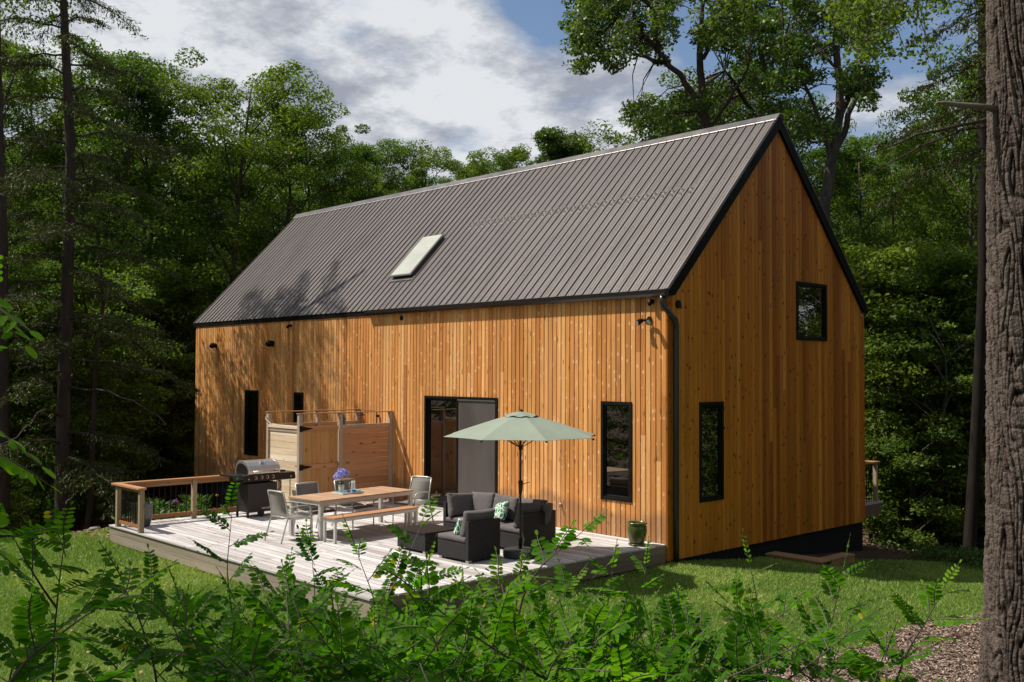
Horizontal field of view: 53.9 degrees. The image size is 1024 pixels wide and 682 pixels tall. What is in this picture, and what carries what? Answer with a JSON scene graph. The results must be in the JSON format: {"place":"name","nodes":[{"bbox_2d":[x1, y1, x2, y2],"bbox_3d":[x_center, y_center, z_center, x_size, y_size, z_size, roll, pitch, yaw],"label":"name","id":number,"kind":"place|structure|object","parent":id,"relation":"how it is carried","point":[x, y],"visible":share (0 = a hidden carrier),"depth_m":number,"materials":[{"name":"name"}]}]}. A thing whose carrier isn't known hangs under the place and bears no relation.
{"place":"outdoors","nodes":[
{"label":"outdoors","id":0,"kind":"place"},
{"bbox_2d":[0,0,977,264],"label":"sky","id":1,"kind":"structure","parent":0,"point":[462,77],"materials":[{"name":"white"}]},
{"bbox_2d":[0,527,983,681],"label":"lawn","id":2,"kind":"structure","parent":0,"point":[156,622],"depth_m":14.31,"materials":[{"name":"plant"}]},
{"bbox_2d":[13,472,981,604],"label":"ground","id":3,"kind":"structure","parent":0,"point":[868,552],"depth_m":23.59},
{"bbox_2d":[0,603,56,681],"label":"locust sapling","id":4,"kind":"object","parent":3,"relation":"on","point":[41,667],"visible":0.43,"depth_m":2.20,"materials":[{"name":"green plant"}]},
{"bbox_2d":[0,255,61,583],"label":"locust sapling","id":5,"kind":"object","parent":3,"relation":"on","point":[10,466],"visible":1,"depth_m":1.61,"materials":[{"name":"green plant"}]},
{"bbox_2d":[0,0,89,537],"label":"forest tree","id":6,"kind":"object","parent":3,"relation":"on","point":[4,429],"visible":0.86,"depth_m":26.94,"materials":[{"name":"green plant"}]},
{"bbox_2d":[0,500,102,681],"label":"locust sapling","id":7,"kind":"object","parent":3,"relation":"on","point":[27,535],"visible":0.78,"depth_m":2.55,"materials":[{"name":"green plant"}]},
{"bbox_2d":[2,57,131,313],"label":"broadleaf tree","id":8,"kind":"object","parent":3,"relation":"on","point":[11,91],"visible":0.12,"depth_m":43.36,"materials":[{"name":"green plant"}]},
{"bbox_2d":[9,338,126,520],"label":"understory tree","id":9,"kind":"object","parent":3,"relation":"on","point":[51,459],"visible":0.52,"depth_m":29.65,"materials":[{"name":"green plant"}]},
{"bbox_2d":[9,333,126,529],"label":"understory tree","id":10,"kind":"object","parent":3,"relation":"on","point":[81,507],"visible":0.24,"depth_m":30.64,"materials":[{"name":"green plant"}]},
{"bbox_2d":[1,29,147,279],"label":"broadleaf tree","id":11,"kind":"object","parent":3,"relation":"on","point":[13,49],"visible":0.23,"depth_m":40.38,"materials":[{"name":"green plant"}]},
{"bbox_2d":[9,289,154,523],"bbox_3d":[-14.919,2.589,33.892,5.243,8.675,5.320,-1,-2,24],"label":"understory tree","id":12,"kind":"object","parent":3,"relation":"on","point":[81,310],"visible":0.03,"depth_m":34.10,"materials":[{"name":"green plant"}]},
{"bbox_2d":[0,623,172,681],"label":"locust sapling","id":13,"kind":"object","parent":3,"relation":"on","point":[128,670],"visible":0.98,"depth_m":2.00,"materials":[{"name":"green plant"}]},
{"bbox_2d":[8,190,172,529],"bbox_3d":[-12.442,0.725,29.068,4.025,10.709,4.340,2,-2,-43],"label":"forest tree","id":14,"kind":"object","parent":3,"relation":"on","point":[89,506],"visible":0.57,"depth_m":28.94,"materials":[{"name":"green plant"}]},
{"bbox_2d":[3,559,178,681],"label":"locust sapling","id":15,"kind":"object","parent":3,"relation":"on","point":[20,628],"visible":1,"depth_m":2.02,"materials":[{"name":"green plant"}]},
{"bbox_2d":[3,64,188,287],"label":"broadleaf tree","id":16,"kind":"object","parent":3,"relation":"on","point":[131,94],"visible":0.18,"depth_m":41.70,"materials":[{"name":"green plant"}]},
{"bbox_2d":[9,260,186,526],"bbox_3d":[-13.436,2.179,32.136,5.680,9.398,5.762,1,-2,-13],"label":"understory tree","id":17,"kind":"object","parent":3,"relation":"on","point":[130,460],"visible":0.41,"depth_m":31.82,"materials":[{"name":"green plant"}]},
{"bbox_2d":[0,0,202,533],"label":"hemlock tree","id":18,"kind":"object","parent":3,"relation":"on","point":[66,317],"visible":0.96,"depth_m":27.86,"materials":[{"name":"green plant"}]},
{"bbox_2d":[3,35,261,329],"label":"broadleaf tree","id":19,"kind":"object","parent":3,"relation":"on","point":[130,61],"visible":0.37,"depth_m":40.03,"materials":[{"name":"green plant"}]},
{"bbox_2d":[79,541,212,681],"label":"locust sapling","id":20,"kind":"object","parent":3,"relation":"on","point":[120,644],"visible":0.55,"depth_m":2.50,"materials":[{"name":"green plant"}]},
{"bbox_2d":[89,271,204,449],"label":"understory tree","id":21,"kind":"object","parent":3,"relation":"on","point":[183,365],"visible":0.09,"depth_m":37.47,"materials":[{"name":"green plant"}]},
{"bbox_2d":[77,70,232,366],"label":"broadleaf tree","id":22,"kind":"object","parent":3,"relation":"on","point":[159,115],"visible":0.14,"depth_m":43.28,"materials":[{"name":"green plant"}]},
{"bbox_2d":[103,279,210,494],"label":"understory tree","id":23,"kind":"object","parent":3,"relation":"on","point":[195,288],"visible":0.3,"depth_m":37.81,"materials":[{"name":"green plant"}]},
{"bbox_2d":[128,341,195,498],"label":"understory tree","id":24,"kind":"object","parent":3,"relation":"on","point":[188,468],"visible":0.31,"depth_m":37.30,"materials":[{"name":"green plant"}]},
{"bbox_2d":[104,257,221,494],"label":"understory tree","id":25,"kind":"object","parent":3,"relation":"on","point":[126,273],"visible":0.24,"depth_m":37.36,"materials":[{"name":"green plant"}]},
{"bbox_2d":[119,116,249,339],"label":"broadleaf tree","id":26,"kind":"object","parent":3,"relation":"on","point":[222,287],"visible":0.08,"depth_m":46.23,"materials":[{"name":"green plant"}]},
{"bbox_2d":[141,560,248,654],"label":"locust sapling","id":27,"kind":"object","parent":3,"relation":"on","point":[198,601],"visible":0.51,"depth_m":2.84,"materials":[{"name":"green plant"}]},
{"bbox_2d":[115,477,281,652],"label":"locust sapling","id":28,"kind":"object","parent":3,"relation":"on","point":[248,538],"visible":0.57,"depth_m":3.39,"materials":[{"name":"green plant"}]},
{"bbox_2d":[119,546,297,681],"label":"locust sapling","id":29,"kind":"object","parent":3,"relation":"on","point":[275,608],"visible":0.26,"depth_m":2.67,"materials":[{"name":"green plant"}]},
{"bbox_2d":[115,578,310,681],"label":"locust sapling","id":30,"kind":"object","parent":3,"relation":"on","point":[164,659],"visible":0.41,"depth_m":2.39,"materials":[{"name":"green plant"}]},
{"bbox_2d":[137,57,357,348],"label":"broadleaf tree","id":31,"kind":"object","parent":3,"relation":"on","point":[281,93],"visible":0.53,"depth_m":40.88,"materials":[{"name":"green plant"}]},
{"bbox_2d":[138,559,359,681],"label":"locust sapling","id":32,"kind":"object","parent":3,"relation":"on","point":[264,675],"visible":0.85,"depth_m":2.12,"materials":[{"name":"green plant"}]},
{"bbox_2d":[180,583,339,681],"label":"locust sapling","id":33,"kind":"object","parent":3,"relation":"on","point":[248,650],"visible":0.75,"depth_m":2.15,"materials":[{"name":"green plant"}]},
{"bbox_2d":[205,567,343,678],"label":"locust sapling","id":34,"kind":"object","parent":3,"relation":"on","point":[257,594],"visible":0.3,"depth_m":3.05,"materials":[{"name":"green plant"}]},
{"bbox_2d":[179,93,383,303],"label":"broadleaf tree","id":35,"kind":"object","parent":3,"relation":"on","point":[268,203],"visible":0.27,"depth_m":43.45,"materials":[{"name":"green plant"}]},
{"bbox_2d":[239,104,370,257],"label":"broadleaf tree","id":36,"kind":"object","parent":3,"relation":"on","point":[328,163],"visible":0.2,"depth_m":45.65,"materials":[{"name":"green plant"}]},
{"bbox_2d":[268,519,353,676],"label":"locust sapling","id":37,"kind":"object","parent":3,"relation":"on","point":[304,552],"visible":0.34,"depth_m":3.59,"materials":[{"name":"green plant"}]},
{"bbox_2d":[239,559,383,681],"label":"locust sapling","id":38,"kind":"object","parent":3,"relation":"on","point":[250,602],"visible":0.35,"depth_m":2.49,"materials":[{"name":"green plant"}]},
{"bbox_2d":[272,592,420,681],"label":"locust sapling","id":39,"kind":"object","parent":3,"relation":"on","point":[351,636],"visible":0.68,"depth_m":2.29,"materials":[{"name":"green plant"}]},
{"bbox_2d":[244,588,493,681],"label":"locust sapling","id":40,"kind":"object","parent":3,"relation":"on","point":[401,668],"visible":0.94,"depth_m":2.09,"materials":[{"name":"green plant"}]},
{"bbox_2d":[299,134,441,210],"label":"broadleaf tree","id":41,"kind":"object","parent":3,"relation":"on","point":[380,160],"visible":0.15,"depth_m":48.92,"materials":[{"name":"green plant"}]},
{"bbox_2d":[273,577,498,681],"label":"locust sapling","id":42,"kind":"object","parent":3,"relation":"on","point":[367,620],"visible":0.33,"depth_m":2.55,"materials":[{"name":"green plant"}]},
{"bbox_2d":[109,500,665,622],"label":"wooden deck","id":43,"kind":"structure","parent":3,"relation":"on","point":[166,539],"depth_m":17.15,"materials":[{"name":"grey wood"}]},
{"bbox_2d":[111,475,281,532],"bbox_3d":[-6.044,3.220,20.472,3.700,0.837,1.280,2,-2,-43],"label":"deck railing","id":44,"kind":"object","parent":43,"relation":"on","point":[138,487],"visible":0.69,"depth_m":20.20,"materials":[{"name":"brown wood"}]},
{"bbox_2d":[220,458,295,517],"bbox_3d":[-5.312,3.073,21.117,0.592,1.172,1.480,-1,-2,44],"label":"gas grill","id":45,"kind":"object","parent":43,"relation":"on","point":[256,477],"visible":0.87,"depth_m":20.94,"materials":[{"name":"black metal"}]},
{"bbox_2d":[266,409,392,509],"bbox_3d":[-4.199,2.826,23.278,2.535,2.412,1.468,2,-2,-43],"label":"outdoor shower","id":46,"kind":"object","parent":43,"relation":"on","point":[320,452],"visible":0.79,"depth_m":22.70,"materials":[{"name":"brown wood"}]},
{"bbox_2d":[299,425,337,492],"bbox_3d":[-4.265,2.724,22.274,1.008,1.715,0.096,2,-2,-43],"label":"shower door","id":47,"kind":"structure","parent":46,"relation":"in","point":[320,443],"depth_m":22.34,"materials":[{"name":"brown wood"}]},
{"bbox_2d":[288,486,413,540],"bbox_3d":[-3.035,3.251,19.171,0.930,0.712,2.317,-1,-2,41],"label":"dining table","id":48,"kind":"object","parent":43,"relation":"on","point":[320,500],"visible":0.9,"depth_m":18.78,"materials":[{"name":"brown wood"}]},
{"bbox_2d":[322,505,418,543],"bbox_3d":[-2.579,3.367,18.570,0.355,0.446,2.060,-1,-2,41],"label":"bench","id":49,"kind":"object","parent":43,"relation":"on","point":[337,518],"visible":0.88,"depth_m":18.32,"materials":[{"name":"brown wood"}]},
{"bbox_2d":[397,523,454,553],"bbox_3d":[-1.442,3.377,17.233,0.750,0.352,0.790,2,-2,-43],"label":"wicker table","id":50,"kind":"object","parent":43,"relation":"on","point":[426,537],"visible":0.59,"depth_m":16.93,"materials":[{"name":"black wicker"}]},
{"bbox_2d":[438,508,499,563],"bbox_3d":[-0.702,3.126,16.412,0.690,0.809,0.760,2,-2,-43],"label":"wicker chair","id":51,"kind":"object","parent":43,"relation":"on","point":[477,537],"visible":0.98,"depth_m":16.13,"materials":[{"name":"black wicker"}]},
{"bbox_2d":[443,492,555,547],"bbox_3d":[-0.230,3.153,17.807,0.793,0.845,2.178,2,-2,-43],"label":"wicker sofa","id":52,"kind":"object","parent":43,"relation":"on","point":[538,515],"visible":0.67,"depth_m":17.28,"materials":[{"name":"black wicker"}]},
{"bbox_2d":[503,536,537,559],"bbox_3d":[0.136,3.372,16.536,0.570,0.330,0.570,2,-2,-43],"label":"umbrella base","id":53,"kind":"object","parent":43,"relation":"on","point":[514,552],"visible":0.78,"depth_m":16.37,"materials":[{"name":"black plastic"}]},
{"bbox_2d":[442,409,594,536],"bbox_3d":[0.140,2.257,16.570,2.502,2.267,2.502,2,-2,-43],"label":"garden umbrella","id":54,"kind":"object","parent":53,"relation":"on","point":[521,425],"visible":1,"depth_m":16.03,"materials":[{"name":"fabric"}]},
{"bbox_2d":[343,536,471,681],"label":"locust sapling","id":55,"kind":"object","parent":3,"relation":"on","point":[437,600],"visible":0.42,"depth_m":2.91,"materials":[{"name":"green plant"}]},
{"bbox_2d":[344,138,496,201],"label":"broadleaf tree","id":56,"kind":"object","parent":3,"relation":"on","point":[421,153],"visible":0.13,"depth_m":50.28,"materials":[{"name":"green plant"}]},
{"bbox_2d":[338,607,519,681],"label":"locust sapling","id":57,"kind":"object","parent":3,"relation":"on","point":[487,667],"visible":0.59,"depth_m":2.27,"materials":[{"name":"green plant"}]},
{"bbox_2d":[322,491,538,662],"bbox_3d":[-0.286,1.475,2.983,0.547,1.988,0.495,2,-2,-43],"label":"locust sapling","id":58,"kind":"object","parent":3,"relation":"on","point":[402,566],"visible":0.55,"depth_m":3.06,"materials":[{"name":"green plant"}]},
{"bbox_2d":[366,580,552,681],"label":"locust sapling","id":59,"kind":"object","parent":3,"relation":"on","point":[409,630],"visible":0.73,"depth_m":2.30,"materials":[{"name":"green plant"}]},
{"bbox_2d":[376,546,660,681],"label":"locust sapling","id":60,"kind":"object","parent":3,"relation":"on","point":[526,647],"visible":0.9,"depth_m":2.28,"materials":[{"name":"green plant"}]},
{"bbox_2d":[193,113,867,563],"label":"barn house","id":61,"kind":"structure","parent":3,"relation":"on","point":[675,325],"depth_m":21.10,"materials":[{"name":"brown wood"}]},
{"bbox_2d":[244,390,258,455],"bbox_3d":[-7.345,2.310,28.545,0.122,1.834,0.750,2,-2,-43],"label":"window","id":62,"kind":"structure","parent":61,"relation":"in","point":[251,404],"depth_m":28.58,"materials":[{"name":"black glass"}]},
{"bbox_2d":[420,396,497,509],"bbox_3d":[-1.130,2.454,21.906,0.240,2.486,2.487,2,-2,-43],"label":"sliding door","id":63,"kind":"structure","parent":61,"relation":"in","point":[454,465],"depth_m":21.97,"materials":[{"name":"black glass"}]},
{"bbox_2d":[601,401,631,502],"bbox_3d":[1.962,2.039,18.683,0.122,1.834,0.749,2,-2,-43],"label":"window","id":64,"kind":"structure","parent":61,"relation":"in","point":[616,417],"depth_m":18.69,"materials":[{"name":"black glass"}]},
{"bbox_2d":[699,401,723,502],"bbox_3d":[3.672,2.047,18.725,0.751,1.834,0.122,2,-2,-43],"label":"window","id":65,"kind":"structure","parent":61,"relation":"in","point":[711,414],"depth_m":18.74,"materials":[{"name":"black glass"}]},
{"bbox_2d":[796,281,826,340],"bbox_3d":[6.291,-0.615,21.269,1.209,1.219,0.122,2,-2,-43],"label":"window","id":66,"kind":"structure","parent":61,"relation":"in","point":[811,298],"depth_m":21.28,"materials":[{"name":"black glass"}]},
{"bbox_2d":[465,542,626,679],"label":"locust sapling","id":67,"kind":"object","parent":3,"relation":"on","point":[566,588],"visible":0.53,"depth_m":3.16,"materials":[{"name":"green plant"}]},
{"bbox_2d":[484,510,607,662],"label":"locust sapling","id":68,"kind":"object","parent":3,"relation":"on","point":[570,536],"visible":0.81,"depth_m":2.70,"materials":[{"name":"green plant"}]},
{"bbox_2d":[531,126,595,163],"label":"maple tree","id":69,"kind":"object","parent":3,"relation":"on","point":[555,143],"visible":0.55,"depth_m":45.21,"materials":[{"name":"green plant"}]},
{"bbox_2d":[474,568,686,681],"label":"locust sapling","id":70,"kind":"object","parent":3,"relation":"on","point":[625,630],"visible":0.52,"depth_m":2.48,"materials":[{"name":"green plant"}]},
{"bbox_2d":[578,83,724,153],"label":"broadleaf tree","id":71,"kind":"object","parent":3,"relation":"on","point":[616,139],"visible":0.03,"depth_m":44.40,"materials":[{"name":"green plant"}]},
{"bbox_2d":[557,0,772,143],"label":"oak tree","id":72,"kind":"object","parent":3,"relation":"on","point":[590,17],"visible":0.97,"depth_m":30.12,"materials":[{"name":"green plant"}]},
{"bbox_2d":[552,589,795,681],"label":"locust sapling","id":73,"kind":"object","parent":3,"relation":"on","point":[615,612],"visible":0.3,"depth_m":2.51,"materials":[{"name":"green plant"}]},
{"bbox_2d":[618,583,806,681],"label":"locust sapling","id":74,"kind":"object","parent":3,"relation":"on","point":[682,674],"visible":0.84,"depth_m":2.40,"materials":[{"name":"green plant"}]},
{"bbox_2d":[605,598,842,681],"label":"locust sapling","id":75,"kind":"object","parent":3,"relation":"on","point":[685,650],"visible":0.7,"depth_m":2.40,"materials":[{"name":"green plant"}]},
{"bbox_2d":[636,0,820,148],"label":"oak tree","id":76,"kind":"object","parent":3,"relation":"on","point":[759,91],"visible":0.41,"depth_m":34.55,"materials":[{"name":"green plant"}]},
{"bbox_2d":[639,581,838,681],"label":"locust sapling","id":77,"kind":"object","parent":3,"relation":"on","point":[712,639],"visible":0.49,"depth_m":2.58,"materials":[{"name":"green plant"}]},
{"bbox_2d":[643,58,858,213],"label":"broadleaf tree","id":78,"kind":"object","parent":3,"relation":"on","point":[663,76],"visible":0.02,"depth_m":41.25,"materials":[{"name":"green plant"}]},
{"bbox_2d":[666,599,882,681],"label":"locust sapling","id":79,"kind":"object","parent":3,"relation":"on","point":[812,630],"visible":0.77,"depth_m":2.46,"materials":[{"name":"green plant"}]},
{"bbox_2d":[610,614,981,681],"bbox_3d":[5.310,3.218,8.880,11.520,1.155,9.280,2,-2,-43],"label":"mulch bed","id":80,"kind":"object","parent":3,"relation":"on","point":[949,664],"visible":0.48,"depth_m":12.13,"materials":[{"name":"brown wood"}]},
{"bbox_2d":[936,0,1023,681],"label":"hickory tree","id":81,"kind":"object","parent":80,"relation":"on","point":[1001,658],"visible":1,"depth_m":7.87,"materials":[{"name":"brown plant"}]},
{"bbox_2d":[701,533,898,681],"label":"locust sapling","id":82,"kind":"object","parent":3,"relation":"on","point":[829,661],"visible":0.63,"depth_m":3.03,"materials":[{"name":"green plant"}]},
{"bbox_2d":[754,0,897,224],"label":"oak tree","id":83,"kind":"object","parent":3,"relation":"on","point":[790,46],"visible":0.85,"depth_m":29.34,"materials":[{"name":"green plant"}]},
{"bbox_2d":[710,588,942,681],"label":"locust sapling","id":84,"kind":"object","parent":3,"relation":"on","point":[860,669],"visible":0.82,"depth_m":2.51,"materials":[{"name":"green plant"}]},
{"bbox_2d":[798,137,944,273],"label":"broadleaf tree","id":85,"kind":"object","parent":3,"relation":"on","point":[847,159],"visible":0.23,"depth_m":40.67,"materials":[{"name":"green plant"}]},
{"bbox_2d":[817,0,956,75],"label":"birch tree","id":86,"kind":"object","parent":3,"relation":"on","point":[890,15],"visible":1,"depth_m":14.66,"materials":[{"name":"green plant"}]},
{"bbox_2d":[830,133,956,248],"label":"broadleaf tree","id":87,"kind":"object","parent":3,"relation":"on","point":[888,212],"visible":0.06,"depth_m":43.73,"materials":[{"name":"green plant"}]},
{"bbox_2d":[838,92,977,303],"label":"broadleaf tree","id":88,"kind":"object","parent":3,"relation":"on","point":[908,148],"visible":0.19,"depth_m":36.35,"materials":[{"name":"green plant"}]},
{"bbox_2d":[841,238,985,532],"bbox_3d":[11.178,1.940,28.534,5.666,9.492,6.267,0,-2,-7],"label":"understory tree","id":89,"kind":"object","parent":3,"relation":"on","point":[869,260],"visible":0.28,"depth_m":27.25,"materials":[{"name":"green plant"}]},
{"bbox_2d":[864,270,963,543],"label":"understory tree","id":90,"kind":"object","parent":3,"relation":"on","point":[897,281],"visible":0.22,"depth_m":27.02,"materials":[{"name":"green plant"}]},
{"bbox_2d":[853,270,976,542],"bbox_3d":[10.208,2.193,28.917,7.183,8.850,6.204,0,-2,-4],"label":"understory tree","id":91,"kind":"object","parent":3,"relation":"on","point":[903,350],"visible":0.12,"depth_m":27.46,"materials":[{"name":"green plant"}]},
{"bbox_2d":[865,458,965,549],"bbox_3d":[10.363,4.513,26.625,2.378,3.066,2.730,1,-2,-33],"label":"forest shrub","id":92,"kind":"object","parent":3,"relation":"on","point":[915,527],"visible":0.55,"depth_m":26.28,"materials":[{"name":"green plant"}]},
{"bbox_2d":[848,246,985,541],"bbox_3d":[11.798,2.191,30.561,6.579,9.965,5.948,-1,-2,36],"label":"understory tree","id":93,"kind":"object","parent":3,"relation":"on","point":[928,312],"visible":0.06,"depth_m":28.45,"materials":[{"name":"green plant"}]},
{"bbox_2d":[857,0,986,220],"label":"hemlock tree","id":94,"kind":"object","parent":3,"relation":"on","point":[948,113],"visible":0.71,"depth_m":17.99,"materials":[{"name":"green plant"}]},
{"bbox_2d":[858,0,986,551],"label":"forest tree","id":95,"kind":"object","parent":3,"relation":"on","point":[972,491],"visible":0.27,"depth_m":23.90,"materials":[{"name":"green plant"}]},
{"bbox_2d":[859,249,986,535],"bbox_3d":[11.922,2.038,28.444,5.673,9.387,5.756,0,-2,18],"label":"understory tree","id":96,"kind":"object","parent":3,"relation":"on","point":[958,283],"visible":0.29,"depth_m":27.44,"materials":[{"name":"green plant"}]},
{"bbox_2d":[863,424,983,551],"bbox_3d":[10.358,4.178,26.302,3.213,4.076,3.339,-2,-2,45],"label":"forest shrub","id":97,"kind":"object","parent":3,"relation":"on","point":[896,448],"visible":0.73,"depth_m":25.97,"materials":[{"name":"green plant"}]},
{"bbox_2d":[865,448,984,547],"bbox_3d":[10.993,4.563,26.973,2.826,3.449,2.719,1,-2,-36],"label":"forest shrub","id":98,"kind":"object","parent":3,"relation":"on","point":[921,481],"visible":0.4,"depth_m":26.57,"materials":[{"name":"green plant"}]},
{"bbox_2d":[865,559,989,681],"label":"locust sapling","id":99,"kind":"object","parent":3,"relation":"on","point":[957,622],"visible":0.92,"depth_m":3.00,"materials":[{"name":"green plant"}]},
{"bbox_2d":[886,308,986,552],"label":"maple sapling","id":100,"kind":"object","parent":3,"relation":"on","point":[932,320],"visible":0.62,"depth_m":26.63,"materials":[{"name":"green plant"}]},
{"bbox_2d":[895,32,977,337],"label":"broadleaf tree","id":101,"kind":"object","parent":3,"relation":"on","point":[958,222],"visible":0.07,"depth_m":35.07,"materials":[{"name":"green plant"}]},
{"bbox_2d":[897,63,977,354],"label":"broadleaf tree","id":102,"kind":"object","parent":3,"relation":"on","point":[925,226],"visible":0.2,"depth_m":32.49,"materials":[{"name":"green plant"}]},
{"bbox_2d":[898,541,983,567],"bbox_3d":[10.214,4.425,18.457,6.799,1.031,6.688,-1,-2,38],"label":"ground cover","id":103,"kind":"object","parent":3,"relation":"on","point":[943,552],"visible":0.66,"depth_m":21.17,"materials":[{"name":"green plant"}]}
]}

